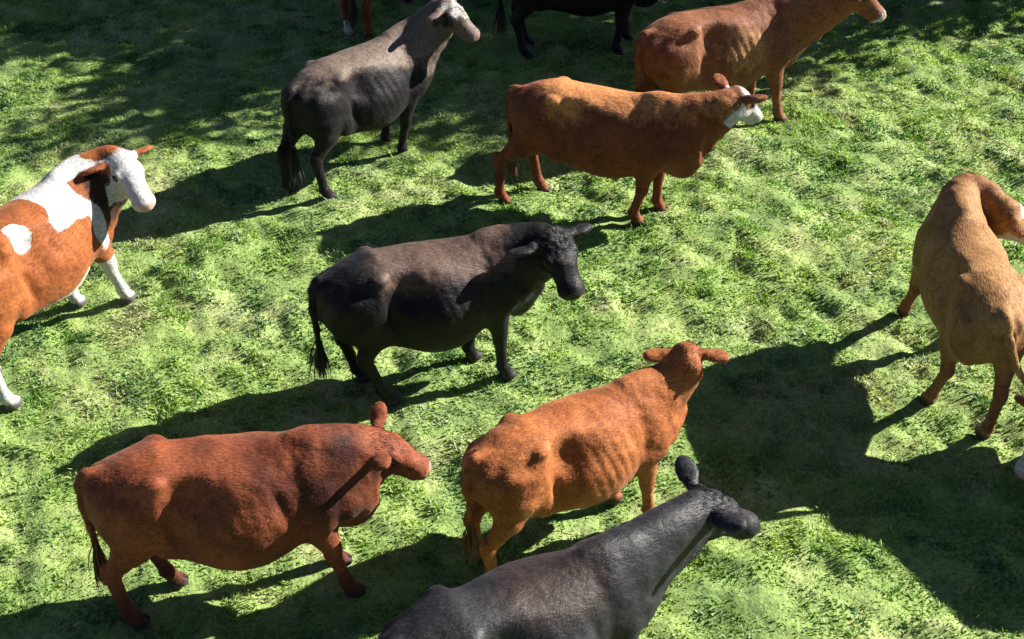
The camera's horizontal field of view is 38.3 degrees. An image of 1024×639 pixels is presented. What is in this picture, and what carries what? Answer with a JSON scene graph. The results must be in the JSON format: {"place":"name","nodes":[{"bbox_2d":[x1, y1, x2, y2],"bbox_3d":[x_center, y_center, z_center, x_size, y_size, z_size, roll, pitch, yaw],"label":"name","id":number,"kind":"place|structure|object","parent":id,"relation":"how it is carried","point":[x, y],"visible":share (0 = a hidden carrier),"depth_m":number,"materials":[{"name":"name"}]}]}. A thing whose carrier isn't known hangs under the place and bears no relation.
{"place":"outdoors","nodes":[
{"label":"outdoors","id":0,"kind":"place"},
{"bbox_2d":[0,0,1023,638],"bbox_3d":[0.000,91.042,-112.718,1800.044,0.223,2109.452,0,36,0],"label":"ground","id":1,"kind":"structure","parent":0,"point":[884,440],"depth_m":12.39,"materials":[{"name":"green plant"}]},
{"bbox_2d":[0,145,155,410],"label":"cow","id":2,"kind":"object","parent":1,"relation":"on","point":[58,222],"visible":1,"depth_m":11.68},
{"bbox_2d":[72,401,430,628],"bbox_3d":[-1.654,1.290,9.681,2.296,1.404,0.850,-6,36,-8],"label":"cow","id":3,"kind":"object","parent":1,"relation":"on","point":[245,501],"visible":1,"depth_m":9.28},
{"bbox_2d":[339,0,411,36],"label":"cow","id":4,"kind":"object","parent":1,"relation":"on","point":[349,13],"visible":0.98,"depth_m":16.71},
{"bbox_2d":[276,0,479,199],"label":"cow","id":5,"kind":"object","parent":1,"relation":"on","point":[382,81],"visible":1,"depth_m":13.96},
{"bbox_2d":[306,221,591,405],"bbox_3d":[-0.487,-0.092,11.562,2.312,1.428,0.831,-6,36,-8],"label":"cow","id":6,"kind":"object","parent":1,"relation":"on","point":[370,304],"visible":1,"depth_m":11.18},
{"bbox_2d":[377,455,760,638],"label":"cow","id":7,"kind":"object","parent":1,"relation":"on","point":[613,582],"visible":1,"depth_m":8.47},
{"bbox_2d":[493,0,657,58],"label":"cow","id":8,"kind":"object","parent":1,"relation":"on","point":[522,10],"visible":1,"depth_m":16.36},
{"bbox_2d":[460,341,729,572],"bbox_3d":[0.509,0.959,10.114,2.039,1.429,0.709,-21,41,-26],"label":"cow","id":9,"kind":"object","parent":1,"relation":"on","point":[608,442],"visible":0.98,"depth_m":9.74},
{"bbox_2d":[492,73,768,226],"bbox_3d":[1.044,-1.564,13.596,2.499,1.419,0.757,6,36,9],"label":"cow","id":10,"kind":"object","parent":1,"relation":"on","point":[644,139],"visible":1,"depth_m":13.25},
{"bbox_2d":[633,0,885,122],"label":"cow","id":11,"kind":"object","parent":1,"relation":"on","point":[747,44],"visible":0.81,"depth_m":14.55},
{"bbox_2d":[897,173,1023,439],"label":"cow","id":12,"kind":"object","parent":1,"relation":"on","point":[966,281],"visible":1,"depth_m":11.20},
{"bbox_2d":[1014,395,1023,479],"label":"cow","id":13,"kind":"object","parent":1,"relation":"on","point":[1019,464],"visible":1,"depth_m":10.84}
]}

